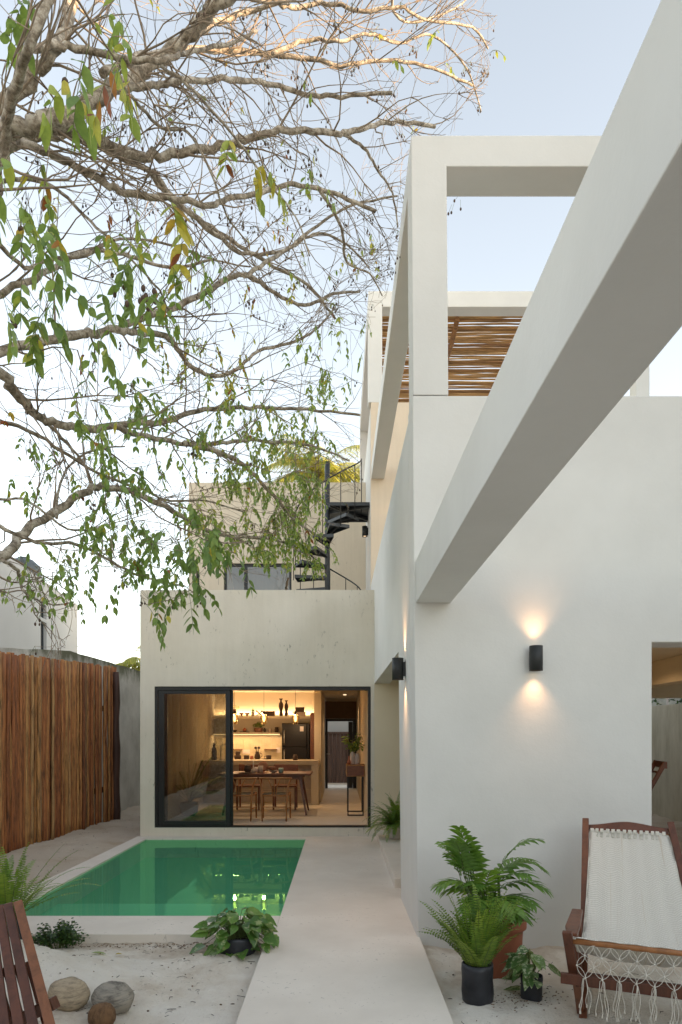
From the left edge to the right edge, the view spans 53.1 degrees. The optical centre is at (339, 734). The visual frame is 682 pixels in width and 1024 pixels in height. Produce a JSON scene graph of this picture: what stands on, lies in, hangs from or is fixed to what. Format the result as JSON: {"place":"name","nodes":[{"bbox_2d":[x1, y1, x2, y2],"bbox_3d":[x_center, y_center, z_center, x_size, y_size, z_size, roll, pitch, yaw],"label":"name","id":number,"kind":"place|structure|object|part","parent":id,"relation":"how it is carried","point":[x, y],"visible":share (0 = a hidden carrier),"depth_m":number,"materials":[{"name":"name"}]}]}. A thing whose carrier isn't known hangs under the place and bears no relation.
{"place":"outdoors","nodes":[
{"label":"outdoors","id":0,"kind":"place"},
{"bbox_2d":[81,650,138,650],"bbox_3d":[-7.000,-3.812,29.999,30.000,0.276,0.026,0,0,0],"label":"power cable","id":1,"kind":"object","parent":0,"point":[109,650],"visible":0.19,"depth_m":29.99,"materials":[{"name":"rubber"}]},
{"bbox_2d":[234,751,241,758],"bbox_3d":[-2.307,0.463,15.420,0.170,0.190,0.170,0,0,0],"label":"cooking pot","id":2,"kind":"object","parent":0,"point":[237,755],"visible":0.82,"depth_m":15.37,"materials":[{"name":"ceramic"}]},
{"bbox_2d":[258,761,267,771],"bbox_3d":[-1.434,0.589,12.742,0.196,0.196,0.016,0,-10,0],"label":"plate","id":3,"kind":"object","parent":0,"point":[264,765],"visible":0.73,"depth_m":12.74,"materials":[{"name":"brown ceramic"}]},
{"bbox_2d":[293,459,369,589],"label":"spiral staircase","id":4,"kind":"structure","parent":0,"point":[354,512],"depth_m":12.30,"materials":[{"name":"metal"}]},
{"bbox_2d":[0,782,681,1023],"bbox_3d":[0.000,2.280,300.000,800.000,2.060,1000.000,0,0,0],"label":"ground","id":5,"kind":"structure","parent":0,"point":[223,983],"depth_m":4.47,"materials":[{"name":"beige sand"}]},
{"bbox_2d":[0,900,60,1023],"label":"slatted chair","id":6,"kind":"object","parent":5,"relation":"on","point":[24,973],"visible":1,"depth_m":2.50,"materials":[{"name":"red wood"}]},
{"bbox_2d":[0,550,77,652],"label":"neighbour house","id":7,"kind":"structure","parent":5,"relation":"on","point":[22,631],"depth_m":17.51,"materials":[{"name":"white paint"}]},
{"bbox_2d":[15,556,68,584],"bbox_3d":[-8.545,-4.488,19.335,1.678,0.980,0.935,0,0,-24],"label":"water tank","id":8,"kind":"object","parent":7,"relation":"on","point":[32,564],"visible":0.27,"depth_m":18.97,"materials":[{"name":"grey plastic"}]},
{"bbox_2d":[41,605,43,617],"bbox_3d":[-8.163,-3.366,18.560,0.088,0.387,0.511,0,0,-2],"label":"window","id":9,"kind":"structure","parent":7,"relation":"in","point":[42,610],"depth_m":18.78,"materials":[{"name":"grey glass"}]},
{"bbox_2d":[41,622,43,649],"bbox_3d":[-8.163,-1.510,18.560,0.088,3.140,0.511,0,0,-2],"label":"window","id":10,"kind":"structure","parent":7,"relation":"in","point":[42,626],"depth_m":18.78,"materials":[{"name":"grey plastic"}]},
{"bbox_2d":[0,842,99,939],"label":"potted fern","id":11,"kind":"object","parent":5,"relation":"on","point":[8,894],"visible":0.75,"depth_m":4.75,"materials":[{"name":"green plant"}]},
{"bbox_2d":[31,917,88,948],"bbox_3d":[-2.133,1.505,5.161,0.448,0.224,0.339,0,0,-32],"label":"ground bush","id":12,"kind":"object","parent":5,"relation":"on","point":[66,935],"visible":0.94,"depth_m":5.13,"materials":[{"name":"green plant"}]},
{"bbox_2d":[0,651,120,854],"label":"log fence","id":13,"kind":"object","parent":5,"relation":"on","point":[50,752],"visible":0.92,"depth_m":10.57,"materials":[{"name":"brown wood"}]},
{"bbox_2d":[48,976,89,1011],"bbox_3d":[-1.577,1.518,3.978,0.240,0.192,0.205,0,0,0],"label":"rock","id":14,"kind":"object","parent":5,"relation":"on","point":[71,993],"visible":0.92,"depth_m":3.92,"materials":[{"name":"beige stone"}]},
{"bbox_2d":[0,648,139,838],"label":"boundary wall","id":15,"kind":"structure","parent":5,"relation":"on","point":[129,716],"depth_m":14.67,"materials":[{"name":"concrete"}]},
{"bbox_2d":[88,1002,115,1023],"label":"rock","id":16,"kind":"object","parent":5,"relation":"on","point":[102,1013],"visible":1,"depth_m":3.77,"materials":[{"name":"brown stone"}]},
{"bbox_2d":[91,981,133,1014],"bbox_3d":[-1.333,1.544,3.999,0.245,0.181,0.212,0,0,0],"label":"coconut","id":17,"kind":"object","parent":5,"relation":"on","point":[118,996],"visible":0.71,"depth_m":3.94,"materials":[{"name":"grey stone"}]},
{"bbox_2d":[116,646,139,670],"bbox_3d":[-6.474,-0.819,23.209,3.254,4.977,2.974,0,0,0],"label":"tree","id":18,"kind":"object","parent":5,"relation":"on","point":[132,662],"visible":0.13,"depth_m":22.33,"materials":[{"name":"green plant"}]},
{"bbox_2d":[14,836,305,944],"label":"swimming pool","id":19,"kind":"structure","parent":5,"relation":"in","point":[163,889],"depth_m":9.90,"materials":[{"name":"green liquid"}]},
{"bbox_2d":[189,907,278,959],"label":"potted pothos","id":20,"kind":"object","parent":5,"relation":"on","point":[237,937],"visible":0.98,"depth_m":4.97,"materials":[{"name":"plant"}]},
{"bbox_2d":[0,0,505,676],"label":"tree","id":21,"kind":"object","parent":5,"relation":"on","point":[74,120],"visible":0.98,"depth_m":4.96,"materials":[{"name":"green plant"}]},
{"bbox_2d":[263,434,359,481],"bbox_3d":[-0.648,-3.912,21.938,3.786,11.151,4.164,0,0,0],"label":"palm tree","id":22,"kind":"object","parent":5,"relation":"on","point":[333,469],"visible":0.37,"depth_m":21.49,"materials":[{"name":"green plant"}]},
{"bbox_2d":[328,732,347,782],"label":"entrance gate","id":23,"kind":"structure","parent":5,"relation":"on","point":[340,755],"depth_m":23.40,"materials":[{"name":"brown wood"}]},
{"bbox_2d":[328,721,352,781],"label":"street wall","id":24,"kind":"structure","parent":5,"relation":"on","point":[337,726],"depth_m":23.60,"materials":[{"name":"white paint"}]},
{"bbox_2d":[275,836,416,936],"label":"pool deck","id":25,"kind":"structure","parent":5,"relation":"on","point":[341,886],"depth_m":6.68,"materials":[{"name":"beige concrete"}]},
{"bbox_2d":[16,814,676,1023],"bbox_3d":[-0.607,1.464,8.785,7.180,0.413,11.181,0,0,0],"label":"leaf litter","id":26,"kind":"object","parent":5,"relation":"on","point":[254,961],"visible":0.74,"depth_m":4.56,"materials":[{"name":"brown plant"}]},
{"bbox_2d":[140,0,681,949],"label":"house","id":27,"kind":"structure","parent":5,"relation":"on","point":[526,500],"depth_m":5.27,"materials":[{"name":"white paint"}]},
{"bbox_2d":[172,757,225,815],"bbox_3d":[-2.595,0.922,12.127,1.378,1.036,1.566,0,0,-33],"label":"indoor palm","id":28,"kind":"object","parent":27,"relation":"on","point":[189,806],"visible":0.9,"depth_m":12.09,"materials":[{"name":"plant"}]},
{"bbox_2d":[211,744,216,759],"bbox_3d":[-2.670,0.357,14.500,0.120,0.342,0.120,0,0,0],"label":"bottle","id":29,"kind":"object","parent":27,"relation":"on","point":[214,753],"visible":0.97,"depth_m":14.46,"materials":[{"name":"glass"}]},
{"bbox_2d":[233,691,237,721],"bbox_3d":[-2.189,-0.607,14.200,0.152,0.763,0.152,0,0,-22],"label":"pendant lamp","id":30,"kind":"object","parent":27,"relation":"hanging from","point":[234,714],"visible":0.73,"depth_m":14.20,"materials":[{"name":"yellow glass"}]},
{"bbox_2d":[224,777,256,821],"bbox_3d":[-1.685,1.073,11.606,0.570,0.736,0.503,0,0,0],"label":"dining chair","id":31,"kind":"object","parent":27,"relation":"on","point":[250,794],"visible":0.68,"depth_m":11.39,"materials":[{"name":"brown wood"}]},
{"bbox_2d":[236,764,262,809],"bbox_3d":[-1.769,1.010,13.352,0.480,0.860,0.455,0,0,0],"label":"dining chair","id":32,"kind":"object","parent":27,"relation":"on","point":[241,767],"visible":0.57,"depth_m":13.45,"materials":[{"name":"brown wood"}]},
{"bbox_2d":[254,747,261,758],"bbox_3d":[-1.855,0.409,15.426,0.161,0.298,0.139,0,0,-36],"label":"utensil jug","id":33,"kind":"object","parent":27,"relation":"on","point":[257,755],"visible":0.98,"depth_m":15.38,"materials":[{"name":"ceramic"}]},
{"bbox_2d":[224,564,291,589],"bbox_3d":[-1.686,-2.782,14.080,1.388,1.483,0.060,0,0,0],"label":"window","id":34,"kind":"structure","parent":27,"relation":"in","point":[283,581],"depth_m":14.08,"materials":[{"name":"grey glass"}]},
{"bbox_2d":[253,722,264,731],"bbox_3d":[-1.862,-0.183,15.626,0.288,0.244,0.307,0,0,0],"label":"shelf plant","id":35,"kind":"object","parent":27,"relation":"on","point":[257,728],"visible":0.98,"depth_m":15.56,"materials":[{"name":"green plant"}]},
{"bbox_2d":[155,687,370,826],"bbox_3d":[-1.199,0.342,10.695,3.357,2.191,0.150,0,0,0],"label":"sliding door","id":36,"kind":"structure","parent":27,"relation":"in","point":[161,693],"depth_m":10.64,"materials":[{"name":"black metal"}]},
{"bbox_2d":[260,711,267,723],"bbox_3d":[-1.580,-0.607,14.200,0.152,0.763,0.152,0,0,-22],"label":"pendant lamp","id":37,"kind":"object","parent":27,"relation":"hanging from","point":[263,714],"visible":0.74,"depth_m":14.20,"materials":[{"name":"yellow glass"}]},
{"bbox_2d":[217,771,312,815],"bbox_3d":[-1.360,1.068,12.650,1.680,0.755,0.900,0,0,0],"label":"dining table","id":38,"kind":"object","parent":27,"relation":"on","point":[300,775],"visible":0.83,"depth_m":12.28,"materials":[{"name":"brown wood"}]},
{"bbox_2d":[244,765,250,771],"bbox_3d":[-1.688,0.621,12.500,0.140,0.135,0.140,0,0,0],"label":"jug","id":39,"kind":"object","parent":38,"relation":"on","point":[247,768],"visible":0.94,"depth_m":12.45,"materials":[{"name":"ceramic"}]},
{"bbox_2d":[258,766,262,772],"bbox_3d":[-1.439,0.623,12.380,0.100,0.130,0.100,0,0,0],"label":"cup","id":40,"kind":"object","parent":38,"relation":"on","point":[260,769],"visible":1,"depth_m":12.34,"materials":[{"name":"ceramic"}]},
{"bbox_2d":[265,711,274,715],"bbox_3d":[-1.594,-0.487,15.550,0.228,0.110,0.158,0,0,0],"label":"box","id":41,"kind":"object","parent":27,"relation":"on","point":[269,713],"visible":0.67,"depth_m":15.47,"materials":[{"name":"wood"}]},
{"bbox_2d":[259,777,291,821],"bbox_3d":[-1.094,1.073,11.606,0.570,0.736,0.503,0,0,0],"label":"dining chair","id":42,"kind":"object","parent":27,"relation":"on","point":[276,793],"visible":1,"depth_m":11.39,"materials":[{"name":"brown wood"}]},
{"bbox_2d":[279,698,282,715],"bbox_3d":[-1.341,-0.633,15.550,0.110,0.402,0.110,0,0,0],"label":"tall vase","id":43,"kind":"object","parent":27,"relation":"on","point":[280,708],"visible":1,"depth_m":15.52,"materials":[{"name":"ceramic"}]},
{"bbox_2d":[272,764,297,809],"bbox_3d":[-1.068,1.010,13.352,0.480,0.860,0.455,0,0,0],"label":"dining chair","id":44,"kind":"object","parent":27,"relation":"on","point":[289,767],"visible":0.66,"depth_m":13.53,"materials":[{"name":"brown wood"}]},
{"bbox_2d":[284,700,287,715],"bbox_3d":[-1.218,-0.613,15.550,0.094,0.362,0.094,0,0,0],"label":"tall vase","id":45,"kind":"object","parent":27,"relation":"on","point":[286,708],"visible":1,"depth_m":15.52,"materials":[{"name":"ceramic"}]},
{"bbox_2d":[292,691,298,723],"bbox_3d":[-0.923,-0.607,14.200,0.152,0.763,0.152,0,0,22],"label":"pendant lamp","id":46,"kind":"object","parent":27,"relation":"hanging from","point":[295,716],"visible":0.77,"depth_m":14.20,"materials":[{"name":"yellow glass"}]},
{"bbox_2d":[282,713,313,758],"bbox_3d":[-0.906,0.475,15.300,0.740,1.930,0.801,0,0,0],"label":"fridge","id":47,"kind":"object","parent":27,"relation":"on","point":[298,739],"visible":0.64,"depth_m":14.96,"materials":[{"name":"black metal"}]},
{"bbox_3d":[-0.998,0.830,14.976,0.545,1.120,0.042,0,0,0],"label":"lower door","id":48,"kind":"part","parent":47,"relation":"part of","materials":[{"name":"black metal"}]},
{"bbox_3d":[-0.998,0.005,14.976,0.545,0.510,0.042,0,0,0],"label":"upper door","id":49,"kind":"part","parent":47,"relation":"part of","materials":[{"name":"black metal"}]},
{"bbox_2d":[293,712,305,715],"bbox_3d":[-0.920,-0.477,15.550,0.278,0.090,0.208,0,0,0],"label":"box","id":50,"kind":"object","parent":27,"relation":"on","point":[301,713],"visible":0.83,"depth_m":15.45,"materials":[{"name":"wood"}]},
{"bbox_2d":[296,707,304,711],"bbox_3d":[-0.907,-0.578,15.550,0.198,0.110,0.158,0,0,0],"label":"box","id":51,"kind":"object","parent":50,"relation":"on","point":[299,709],"visible":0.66,"depth_m":15.47,"materials":[{"name":"wood"}]},
{"bbox_2d":[325,719,355,787],"bbox_3d":[0.022,0.501,18.451,0.835,1.872,0.117,0,0,0],"label":"door frame","id":52,"kind":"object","parent":27,"relation":"in","point":[351,725],"depth_m":18.45,"materials":[{"name":"black metal"}]},
{"bbox_2d":[346,763,364,815],"bbox_3d":[0.280,0.988,12.498,0.330,0.905,0.685,0,0,0],"label":"console table","id":53,"kind":"object","parent":27,"relation":"on","point":[355,770],"visible":0.99,"depth_m":12.17,"materials":[{"name":"brown wood"}]},
{"bbox_2d":[341,732,364,763],"bbox_3d":[0.290,0.243,12.431,0.543,0.580,0.331,0,0,0],"label":"vase with branches","id":54,"kind":"object","parent":53,"relation":"on","point":[353,747],"visible":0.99,"depth_m":12.41,"materials":[{"name":"white ceramic"}]},
{"bbox_2d":[362,526,367,536],"bbox_3d":[0.472,-3.800,12.750,0.114,0.190,0.100,0,0,0],"label":"wall lamp","id":55,"kind":"object","parent":27,"relation":"attached to","point":[364,531],"visible":0.99,"depth_m":12.71,"materials":[{"name":"grey metal"}]},
{"bbox_2d":[362,792,399,841],"bbox_3d":[0.785,1.130,9.756,0.943,0.736,0.966,0,0,0],"label":"potted fern","id":56,"kind":"object","parent":27,"relation":"on","point":[392,819],"visible":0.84,"depth_m":9.64,"materials":[{"name":"green plant"}]},
{"bbox_2d":[392,658,405,679],"bbox_3d":[0.512,-0.575,5.950,0.114,0.190,0.100,0,0,0],"label":"wall lamp","id":57,"kind":"object","parent":27,"relation":"attached to","point":[398,668],"visible":1,"depth_m":5.91,"materials":[{"name":"grey metal"}]},
{"bbox_2d":[529,645,542,670],"bbox_3d":[1.495,-0.585,5.210,0.100,0.190,0.114,0,0,0],"label":"wall lamp","id":58,"kind":"object","parent":27,"relation":"attached to","point":[535,657],"visible":1,"depth_m":5.16,"materials":[{"name":"grey metal"}]},
{"bbox_2d":[419,883,537,1005],"bbox_3d":[0.871,1.281,4.160,0.722,0.728,0.737,0,0,-19],"label":"potted fern","id":59,"kind":"object","parent":5,"relation":"on","point":[477,941],"visible":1,"depth_m":4.13,"materials":[{"name":"green plant"}]},
{"bbox_2d":[431,825,553,978],"bbox_3d":[1.019,1.119,4.573,0.827,1.053,0.732,0,0,0],"label":"potted palm","id":60,"kind":"object","parent":5,"relation":"on","point":[466,857],"visible":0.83,"depth_m":4.52,"materials":[{"name":"plant"}]},
{"bbox_2d":[499,945,560,1001],"bbox_3d":[1.162,1.467,4.261,0.377,0.355,0.394,0,0,44],"label":"potted arrowhead plant","id":61,"kind":"object","parent":5,"relation":"on","point":[521,967],"visible":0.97,"depth_m":4.16,"materials":[{"name":"green plant"}]},
{"bbox_2d":[561,818,681,1023],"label":"sling chair","id":62,"kind":"object","parent":5,"relation":"on","point":[630,911],"visible":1,"depth_m":4.27,"materials":[{"name":"white fabric"}]},
{"bbox_2d":[652,760,666,789],"bbox_3d":[3.923,0.997,9.451,0.994,1.292,0.704,0,0,15],"label":"wooden chair","id":63,"kind":"object","parent":5,"relation":"on","point":[662,765],"visible":0.23,"depth_m":9.04,"materials":[{"name":"red wood"}]},
{"bbox_2d":[652,704,681,821],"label":"boundary wall","id":64,"kind":"structure","parent":5,"relation":"on","point":[667,748],"depth_m":13.29,"materials":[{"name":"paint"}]},
{"bbox_2d":[652,698,681,705],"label":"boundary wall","id":65,"kind":"structure","parent":5,"relation":"on","point":[662,701],"depth_m":16.61,"materials":[{"name":"concrete"}]},
{"bbox_2d":[652,698,681,704],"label":"tree","id":66,"kind":"object","parent":5,"relation":"on","point":[655,700],"visible":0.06,"depth_m":15.94,"materials":[{"name":"green plant"}]},
{"bbox_2d":[0,0,681,666],"label":"sky","id":67,"kind":"structure","parent":0,"point":[565,70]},
{"bbox_2d":[328,785,357,791],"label":"pavement","id":68,"kind":"structure","parent":0,"point":[337,786],"depth_m":19.89,"materials":[{"name":"grey concrete"}]},
{"bbox_2d":[236,937,453,1023],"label":"path","id":69,"kind":"structure","parent":0,"point":[343,980],"depth_m":4.27,"materials":[{"name":"beige concrete"}]}
]}

